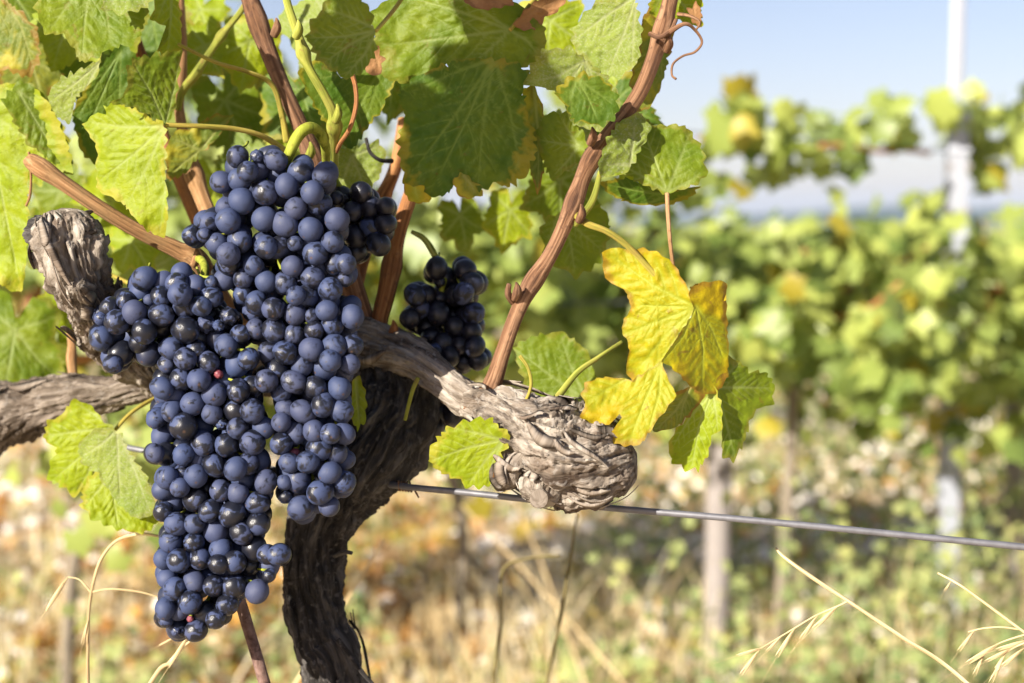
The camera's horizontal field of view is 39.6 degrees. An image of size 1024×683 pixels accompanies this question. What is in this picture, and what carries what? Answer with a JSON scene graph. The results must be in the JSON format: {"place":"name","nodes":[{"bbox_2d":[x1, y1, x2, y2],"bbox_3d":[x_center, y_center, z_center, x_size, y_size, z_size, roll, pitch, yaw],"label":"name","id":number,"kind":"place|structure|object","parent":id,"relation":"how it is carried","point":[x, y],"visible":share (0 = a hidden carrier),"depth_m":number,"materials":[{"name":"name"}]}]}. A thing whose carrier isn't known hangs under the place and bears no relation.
{"place":"outdoors","nodes":[
{"label":"outdoors","id":0,"kind":"place"},
{"bbox_2d":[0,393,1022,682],"bbox_3d":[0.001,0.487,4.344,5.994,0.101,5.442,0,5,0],"label":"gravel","id":1,"kind":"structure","parent":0,"point":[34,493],"depth_m":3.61,"materials":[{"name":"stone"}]},
{"bbox_2d":[0,227,1023,682],"bbox_3d":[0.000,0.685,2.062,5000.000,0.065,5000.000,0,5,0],"label":"ground","id":2,"kind":"structure","parent":0,"point":[760,537],"depth_m":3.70,"materials":[{"name":"beige plant"}]},
{"bbox_2d":[25,532,157,682],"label":"oat stalk","id":3,"kind":"object","parent":2,"relation":"on","point":[86,634],"visible":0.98,"depth_m":0.86,"materials":[{"name":"plant"}]},
{"bbox_2d":[19,200,203,373],"bbox_3d":[-1.276,-0.051,4.578,1.141,1.165,0.897,0,5,0],"label":"background grapevine","id":4,"kind":"object","parent":2,"relation":"on","point":[21,303],"depth_m":4.40,"materials":[{"name":"green plant"}]},
{"bbox_2d":[145,639,189,682],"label":"oat stalk","id":5,"kind":"object","parent":2,"relation":"on","point":[182,646],"visible":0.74,"depth_m":0.83,"materials":[{"name":"plant"}]},
{"bbox_2d":[0,0,402,682],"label":"background grapevine","id":6,"kind":"object","parent":2,"relation":"on","point":[78,540],"visible":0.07,"depth_m":2.18,"materials":[{"name":"green plant"}]},
{"bbox_2d":[237,598,270,682],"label":"rusty rod","id":7,"kind":"object","parent":2,"relation":"on","point":[252,641],"visible":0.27,"depth_m":0.80,"materials":[{"name":"metal"}]},
{"bbox_2d":[294,539,384,682],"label":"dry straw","id":8,"kind":"object","parent":2,"relation":"on","point":[298,679],"visible":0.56,"depth_m":1.20,"materials":[{"name":"beige plant"}]},
{"bbox_2d":[228,251,488,317],"bbox_3d":[-0.427,0.016,4.931,1.267,0.975,0.648,0,5,0],"label":"background grapevine","id":9,"kind":"object","parent":2,"relation":"on","point":[441,255],"visible":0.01,"depth_m":4.84,"materials":[{"name":"green plant"}]},
{"bbox_2d":[0,0,774,682],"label":"grapevine","id":10,"kind":"object","parent":2,"relation":"on","point":[124,74],"visible":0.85,"depth_m":0.81,"materials":[{"name":"green plant"}]},
{"bbox_2d":[88,255,291,641],"bbox_3d":[-0.179,0.062,0.798,0.121,0.222,0.095,0,5,0],"label":"grape bunch","id":11,"kind":"object","parent":10,"relation":"hanging from","point":[180,329],"visible":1,"depth_m":0.77,"materials":[{"name":"blue food"}]},
{"bbox_2d":[181,122,363,524],"bbox_3d":[-0.135,-0.007,0.795,0.109,0.229,0.080,0,5,0],"label":"grape bunch","id":12,"kind":"object","parent":10,"relation":"hanging from","point":[304,373],"visible":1,"depth_m":0.77,"materials":[{"name":"blue food"}]},
{"bbox_2d":[329,179,396,263],"bbox_3d":[-0.086,-0.071,0.833,0.042,0.052,0.054,0,5,0],"label":"grape bunch","id":13,"kind":"object","parent":10,"relation":"attached to","point":[371,213],"visible":0.96,"depth_m":0.81,"materials":[{"name":"blue food"}]},
{"bbox_2d":[399,231,491,373],"bbox_3d":[-0.040,-0.024,0.877,0.056,0.089,0.062,0,5,0],"label":"grape bunch","id":14,"kind":"object","parent":10,"relation":"attached to","point":[444,316],"visible":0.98,"depth_m":0.86,"materials":[{"name":"blue food"}]},
{"bbox_2d":[127,444,1023,550],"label":"training wire","id":15,"kind":"object","parent":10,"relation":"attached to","point":[403,486],"visible":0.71,"depth_m":0.79,"materials":[{"name":"metal"}]},
{"bbox_2d":[132,90,679,682],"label":"background grapevine","id":16,"kind":"object","parent":2,"relation":"on","point":[582,324],"visible":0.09,"depth_m":2.48,"materials":[{"name":"green plant"}]},
{"bbox_2d":[0,376,1023,682],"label":"fallen leaves","id":17,"kind":"object","parent":2,"relation":"on","point":[368,578],"visible":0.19,"depth_m":3.25,"materials":[{"name":"brown plant"}]},
{"bbox_2d":[0,353,1023,682],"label":"weeds","id":18,"kind":"object","parent":2,"relation":"on","point":[914,655],"visible":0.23,"depth_m":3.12,"materials":[{"name":"plant"}]},
{"bbox_2d":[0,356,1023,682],"bbox_3d":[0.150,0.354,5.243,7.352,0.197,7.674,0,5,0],"label":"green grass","id":19,"kind":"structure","parent":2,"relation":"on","point":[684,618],"depth_m":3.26,"materials":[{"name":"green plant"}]},
{"bbox_2d":[22,211,1023,311],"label":"distant vine rows","id":20,"kind":"object","parent":2,"relation":"on","point":[775,229],"visible":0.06,"depth_m":8.13,"materials":[{"name":"green plant"}]},
{"bbox_2d":[492,554,559,682],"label":"weed stem","id":21,"kind":"object","parent":2,"relation":"on","point":[505,566],"visible":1,"depth_m":1.12,"materials":[{"name":"brown plant"}]},
{"bbox_2d":[461,504,624,682],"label":"dry straw","id":22,"kind":"object","parent":2,"relation":"on","point":[594,649],"visible":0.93,"depth_m":1.90,"materials":[{"name":"beige plant"}]},
{"bbox_2d":[516,501,586,682],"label":"dry straw","id":23,"kind":"object","parent":2,"relation":"on","point":[563,623],"visible":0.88,"depth_m":2.10,"materials":[{"name":"beige plant"}]},
{"bbox_2d":[545,515,577,682],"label":"weed stem","id":24,"kind":"object","parent":2,"relation":"on","point":[552,655],"visible":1,"depth_m":1.08,"materials":[{"name":"brown plant"}]},
{"bbox_2d":[498,212,742,377],"bbox_3d":[0.378,-0.011,5.215,1.187,0.981,0.881,0,5,0],"label":"background grapevine","id":25,"kind":"object","parent":2,"relation":"on","point":[662,237],"visible":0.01,"depth_m":5.10,"materials":[{"name":"green plant"}]},
{"bbox_2d":[235,499,1023,682],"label":"tall dry grass","id":26,"kind":"structure","parent":2,"relation":"on","point":[549,627],"depth_m":2.57,"materials":[{"name":"beige plant"}]},
{"bbox_2d":[704,440,732,658],"bbox_3d":[0.406,0.350,2.797,0.054,0.763,0.053,0,5,0],"label":"wooden stake","id":27,"kind":"object","parent":2,"relation":"on","point":[718,544],"visible":0.46,"depth_m":2.78,"materials":[{"name":"beige wood"}]},
{"bbox_2d":[513,73,1023,657],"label":"background grapevine","id":28,"kind":"object","parent":2,"relation":"on","point":[835,335],"visible":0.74,"depth_m":2.66,"materials":[{"name":"green plant"}]},
{"bbox_2d":[717,547,968,682],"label":"oat stalk","id":29,"kind":"object","parent":2,"relation":"on","point":[824,618],"visible":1,"depth_m":0.80,"materials":[{"name":"plant"}]},
{"bbox_2d":[722,249,997,447],"bbox_3d":[1.211,-0.002,5.562,1.180,0.907,0.761,0,5,0],"label":"background grapevine","id":30,"kind":"object","parent":2,"relation":"on","point":[813,419],"visible":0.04,"depth_m":5.48,"materials":[{"name":"green plant"}]},
{"bbox_2d":[895,416,908,455],"bbox_3d":[1.442,0.222,5.252,0.052,0.619,0.050,0,5,0],"label":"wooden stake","id":31,"kind":"object","parent":2,"relation":"on","point":[905,428],"visible":0.08,"depth_m":5.24,"materials":[{"name":"brown wood"}]},
{"bbox_2d":[798,77,1023,605],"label":"background grapevine","id":32,"kind":"object","parent":2,"relation":"on","point":[944,110],"visible":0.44,"depth_m":2.92,"materials":[{"name":"green plant"}]},
{"bbox_2d":[934,0,971,637],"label":"trellis post","id":33,"kind":"object","parent":2,"relation":"on","point":[957,164],"visible":0.53,"depth_m":2.88,"materials":[{"name":"metal"}]},
{"bbox_2d":[372,289,990,310],"bbox_3d":[0.946,-0.109,2.998,4.621,0.012,0.123,-3,5,-30],"label":"trellis wire","id":34,"kind":"object","parent":33,"relation":"attached to","point":[726,299],"visible":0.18,"depth_m":2.53,"materials":[{"name":"grey metal"}]},
{"bbox_2d":[693,132,1010,156],"bbox_3d":[1.603,-0.435,3.273,4.720,0.060,0.036,-3,5,-29],"label":"trellis wire","id":35,"kind":"object","parent":33,"relation":"attached to","point":[883,146],"visible":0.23,"depth_m":2.85,"materials":[{"name":"grey metal"}]},
{"bbox_2d":[937,572,1023,632],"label":"oat stalk","id":36,"kind":"object","parent":2,"relation":"on","point":[987,605],"visible":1,"depth_m":0.80,"materials":[{"name":"plant"}]},
{"bbox_2d":[939,626,1023,682],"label":"oat stalk","id":37,"kind":"object","parent":2,"relation":"on","point":[1007,647],"visible":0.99,"depth_m":0.79,"materials":[{"name":"plant"}]},
{"bbox_2d":[975,219,1023,429],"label":"background grapevine","id":38,"kind":"object","parent":2,"relation":"on","point":[982,321],"visible":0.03,"depth_m":5.77,"materials":[{"name":"green plant"}]},
{"bbox_2d":[999,299,1023,613],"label":"wooden stake","id":39,"kind":"object","parent":2,"relation":"on","point":[1013,470],"visible":0.25,"depth_m":3.13,"materials":[{"name":"wood"}]},
{"bbox_2d":[27,0,1023,215],"label":"sky","id":40,"kind":"structure","parent":0,"point":[828,55],"materials":[{"name":"blue"}]},
{"bbox_2d":[540,206,1023,226],"bbox_3d":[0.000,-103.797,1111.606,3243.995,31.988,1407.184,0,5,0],"label":"hills","id":41,"kind":"structure","parent":0,"point":[899,214],"depth_m":1131.18,"materials":[{"name":"grey"}]}
]}

